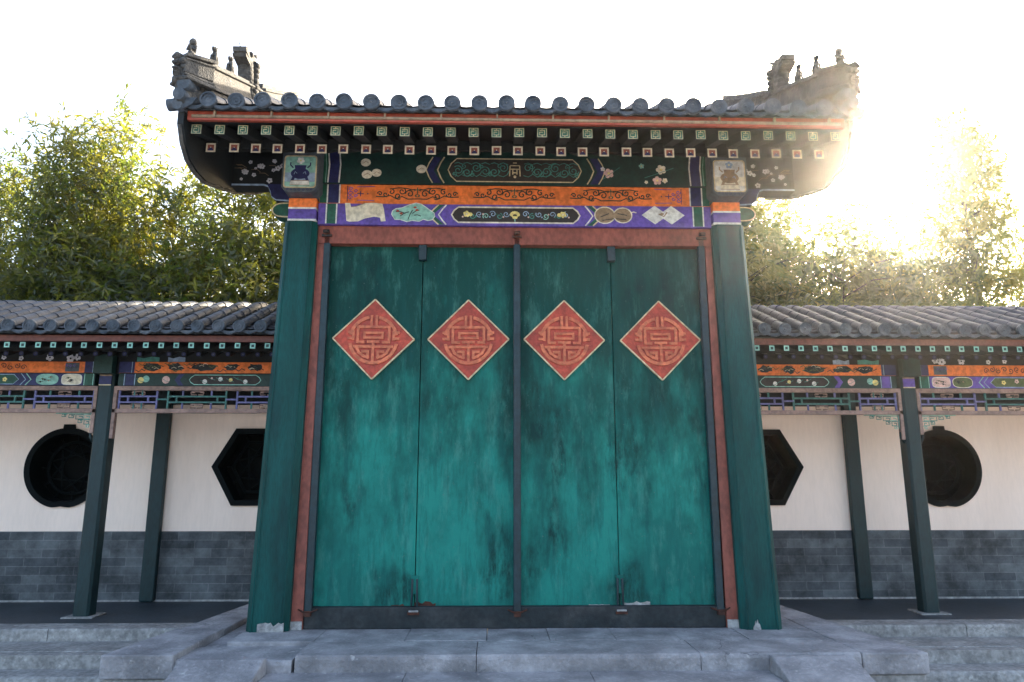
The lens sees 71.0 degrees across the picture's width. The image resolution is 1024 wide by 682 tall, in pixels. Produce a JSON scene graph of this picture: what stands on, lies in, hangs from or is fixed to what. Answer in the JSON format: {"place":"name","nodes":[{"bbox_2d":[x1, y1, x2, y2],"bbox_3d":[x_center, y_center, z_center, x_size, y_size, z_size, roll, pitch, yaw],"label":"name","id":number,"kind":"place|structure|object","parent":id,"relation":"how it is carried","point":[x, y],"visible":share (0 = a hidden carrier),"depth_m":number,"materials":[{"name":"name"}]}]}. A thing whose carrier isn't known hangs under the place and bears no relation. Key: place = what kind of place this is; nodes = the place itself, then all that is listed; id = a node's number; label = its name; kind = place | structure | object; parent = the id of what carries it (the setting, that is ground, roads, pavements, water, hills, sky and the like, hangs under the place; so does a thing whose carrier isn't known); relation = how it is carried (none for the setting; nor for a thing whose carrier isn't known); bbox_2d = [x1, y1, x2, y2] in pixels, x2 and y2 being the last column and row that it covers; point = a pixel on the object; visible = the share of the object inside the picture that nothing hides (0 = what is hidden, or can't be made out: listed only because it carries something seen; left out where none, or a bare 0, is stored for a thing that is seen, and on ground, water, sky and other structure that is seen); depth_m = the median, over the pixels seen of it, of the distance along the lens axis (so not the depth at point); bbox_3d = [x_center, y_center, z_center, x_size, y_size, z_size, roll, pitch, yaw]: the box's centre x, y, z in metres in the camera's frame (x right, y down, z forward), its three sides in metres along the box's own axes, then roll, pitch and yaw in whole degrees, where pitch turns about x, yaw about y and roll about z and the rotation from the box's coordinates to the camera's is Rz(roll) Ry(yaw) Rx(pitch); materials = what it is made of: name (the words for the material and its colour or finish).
{"place":"outdoors","nodes":[
{"label":"outdoors","id":0,"kind":"place"},
{"bbox_2d":[0,0,1023,304],"label":"sky","id":1,"kind":"structure","parent":0,"point":[80,53],"materials":[{"name":"white"}]},
{"label":"ground","id":2,"kind":"structure","parent":0,"visible":0},
{"bbox_2d":[0,126,43,295],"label":"tree","id":3,"kind":"object","parent":2,"relation":"on","point":[8,194],"visible":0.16,"depth_m":14.02,"materials":[{"name":"green plant"}]},
{"bbox_2d":[0,280,43,300],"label":"bushy tree","id":4,"kind":"object","parent":2,"relation":"on","point":[12,292],"depth_m":12.18,"materials":[{"name":"green plant"}]},
{"bbox_2d":[1,193,138,300],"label":"tree","id":5,"kind":"object","parent":2,"relation":"on","point":[37,242],"depth_m":14.16,"materials":[{"name":"green plant"}]},
{"bbox_2d":[0,641,139,681],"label":"gallery steps","id":6,"kind":"structure","parent":2,"relation":"on","point":[49,675],"depth_m":6.78,"materials":[{"name":"stone"}]},
{"bbox_2d":[0,100,142,301],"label":"tree","id":7,"kind":"object","parent":2,"relation":"on","point":[43,292],"visible":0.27,"depth_m":13.04,"materials":[{"name":"green plant"}]},
{"bbox_2d":[0,82,223,301],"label":"tree","id":8,"kind":"object","parent":2,"relation":"on","point":[118,189],"visible":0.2,"depth_m":13.48,"materials":[{"name":"green plant"}]},
{"bbox_2d":[0,601,248,668],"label":"gallery floor","id":9,"kind":"structure","parent":2,"relation":"on","point":[43,621],"depth_m":7.46,"materials":[{"name":"stone"}]},
{"bbox_2d":[0,300,276,618],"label":"gallery","id":10,"kind":"object","parent":9,"relation":"on","point":[132,434],"visible":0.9,"depth_m":8.99,"materials":[{"name":"beige paint"}]},
{"bbox_2d":[23,424,92,506],"bbox_3d":[-5.741,1.624,9.352,1.020,1.051,0.302,0,-11,-1],"label":"round window","id":11,"kind":"structure","parent":10,"relation":"in","point":[56,468],"depth_m":9.42,"materials":[{"name":"paint"}]},
{"bbox_2d":[211,428,264,505],"bbox_3d":[-3.310,1.650,9.410,1.134,0.982,0.297,0,-11,-1],"label":"hexagonal window","id":12,"kind":"structure","parent":10,"relation":"in","point":[237,468],"depth_m":9.48,"materials":[{"name":"paint"}]},
{"bbox_2d":[50,263,214,301],"bbox_3d":[-7.030,1.445,12.461,4.860,5.643,4.027,1,-11,-5],"label":"bushy tree","id":13,"kind":"object","parent":2,"relation":"on","point":[114,286],"depth_m":12.26,"materials":[{"name":"green plant"}]},
{"bbox_2d":[50,154,274,302],"bbox_3d":[-6.522,0.383,13.235,4.694,8.029,4.260,6,-13,-29],"label":"tree","id":14,"kind":"object","parent":2,"relation":"on","point":[177,207],"visible":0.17,"depth_m":13.08,"materials":[{"name":"green plant"}]},
{"bbox_2d":[133,176,284,303],"bbox_3d":[-4.921,0.092,13.440,5.074,8.678,4.604,-1,-11,7],"label":"tree","id":15,"kind":"object","parent":2,"relation":"on","point":[237,236],"visible":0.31,"depth_m":12.81,"materials":[{"name":"green plant"}]},
{"bbox_2d":[161,278,270,303],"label":"bushy tree","id":16,"kind":"object","parent":2,"relation":"on","point":[207,297],"visible":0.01,"depth_m":12.54,"materials":[{"name":"green plant"}]},
{"bbox_2d":[209,195,284,303],"bbox_3d":[-3.513,0.318,14.158,4.518,8.516,4.979,-9,-14,39],"label":"tree","id":17,"kind":"object","parent":2,"relation":"on","point":[266,272],"depth_m":13.32,"materials":[{"name":"green plant"}]},
{"bbox_2d":[99,604,929,681],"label":"stone kerb","id":18,"kind":"structure","parent":2,"relation":"on","point":[154,659],"depth_m":5.89,"materials":[{"name":"grey stone"}]},
{"bbox_2d":[173,622,861,673],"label":"stone platform","id":19,"kind":"structure","parent":2,"relation":"on","point":[502,650],"depth_m":5.91,"materials":[{"name":"grey stone"}]},
{"bbox_2d":[166,30,864,631],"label":"gate","id":20,"kind":"structure","parent":19,"relation":"on","point":[514,376],"depth_m":7.12,"materials":[{"name":"paint"}]},
{"bbox_2d":[313,246,422,605],"bbox_3d":[-1.431,0.765,7.174,1.001,3.595,0.103,0,-11,-1],"label":"door leaf","id":21,"kind":"structure","parent":20,"relation":"in","point":[367,522],"depth_m":7.13,"materials":[{"name":"paint"}]},
{"bbox_2d":[415,247,512,605],"bbox_3d":[-0.439,0.770,7.198,0.967,3.595,0.103,0,-11,-1],"label":"door leaf","id":22,"kind":"structure","parent":20,"relation":"in","point":[464,545],"depth_m":7.15,"materials":[{"name":"paint"}]},
{"bbox_2d":[520,248,619,604],"bbox_3d":[0.540,0.775,7.221,0.977,3.595,0.103,0,-11,-1],"label":"door leaf","id":23,"kind":"structure","parent":20,"relation":"in","point":[569,532],"depth_m":7.18,"materials":[{"name":"paint"}]},
{"bbox_2d":[610,249,714,604],"bbox_3d":[1.520,0.779,7.245,0.967,3.595,0.103,0,-11,-1],"label":"door leaf","id":24,"kind":"structure","parent":20,"relation":"in","point":[664,522],"depth_m":7.20,"materials":[{"name":"paint"}]},
{"bbox_2d":[164,655,875,681],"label":"sloping kerb","id":25,"kind":"structure","parent":2,"relation":"on","point":[817,668],"depth_m":5.48,"materials":[{"name":"stone"}]},
{"bbox_2d":[258,668,784,681],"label":"stone steps","id":26,"kind":"structure","parent":2,"relation":"on","point":[689,676],"depth_m":5.51,"materials":[{"name":"grey stone"}]},
{"bbox_2d":[745,230,817,305],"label":"tree","id":27,"kind":"object","parent":2,"relation":"on","point":[775,278],"depth_m":14.11,"materials":[{"name":"green plant"}]},
{"bbox_2d":[743,197,855,306],"bbox_3d":[3.971,0.003,13.613,4.733,8.922,5.216,-7,-13,31],"label":"tree","id":28,"kind":"object","parent":2,"relation":"on","point":[754,267],"visible":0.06,"depth_m":13.10,"materials":[{"name":"green plant"}]},
{"bbox_2d":[743,186,861,305],"bbox_3d":[5.103,0.338,14.100,4.630,8.454,3.994,5,-12,-25],"label":"tree","id":29,"kind":"object","parent":2,"relation":"on","point":[786,234],"visible":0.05,"depth_m":14.27,"materials":[{"name":"green plant"}]},
{"bbox_2d":[747,216,955,306],"bbox_3d":[5.497,1.031,12.967,5.730,6.653,4.747,-8,-14,34],"label":"bushy tree","id":30,"kind":"object","parent":2,"relation":"on","point":[835,262],"visible":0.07,"depth_m":12.91,"materials":[{"name":"green plant"}]},
{"bbox_2d":[790,178,970,306],"bbox_3d":[6.998,0.624,14.032,4.174,7.867,4.600,5,-12,-23],"label":"tree","id":31,"kind":"object","parent":2,"relation":"on","point":[892,218],"visible":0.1,"depth_m":14.03,"materials":[{"name":"green plant"}]},
{"bbox_2d":[861,239,940,298],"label":"tree","id":32,"kind":"object","parent":2,"relation":"on","point":[914,251],"depth_m":14.64,"materials":[{"name":"green plant"}]},
{"bbox_2d":[779,598,1023,663],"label":"gallery floor","id":33,"kind":"structure","parent":2,"relation":"on","point":[987,617],"depth_m":7.68,"materials":[{"name":"stone"}]},
{"bbox_2d":[751,304,1023,614],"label":"gallery","id":34,"kind":"object","parent":33,"relation":"on","point":[893,435],"visible":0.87,"depth_m":9.22,"materials":[{"name":"beige paint"}]},
{"bbox_2d":[763,429,803,504],"bbox_3d":[3.264,1.682,9.568,1.134,0.982,0.297,0,-11,-1],"label":"hexagonal window","id":35,"kind":"structure","parent":34,"relation":"in","point":[784,468],"depth_m":9.62,"materials":[{"name":"paint"}]},
{"bbox_2d":[921,426,981,506],"bbox_3d":[5.695,1.679,9.627,1.020,1.051,0.302,0,-11,-1],"label":"round window","id":36,"kind":"structure","parent":34,"relation":"in","point":[952,466],"depth_m":9.70,"materials":[{"name":"paint"}]},
{"bbox_2d":[788,211,1023,305],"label":"bushy tree","id":37,"kind":"object","parent":2,"relation":"on","point":[968,298],"visible":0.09,"depth_m":13.05,"materials":[{"name":"green plant"}]},
{"bbox_2d":[868,284,1002,305],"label":"bushy tree","id":38,"kind":"object","parent":2,"relation":"on","point":[935,300],"depth_m":12.53,"materials":[{"name":"green plant"}]},
{"bbox_2d":[881,85,1023,306],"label":"tree","id":39,"kind":"object","parent":2,"relation":"on","point":[963,193],"visible":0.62,"depth_m":13.88,"materials":[{"name":"green plant"}]},
{"bbox_2d":[881,636,1023,681],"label":"gallery steps","id":40,"kind":"structure","parent":2,"relation":"on","point":[989,672],"depth_m":6.76,"materials":[{"name":"stone"}]},
{"bbox_2d":[991,252,1023,305],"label":"tree","id":41,"kind":"object","parent":2,"relation":"on","point":[1009,290],"depth_m":14.60,"materials":[{"name":"green plant"}]}
]}

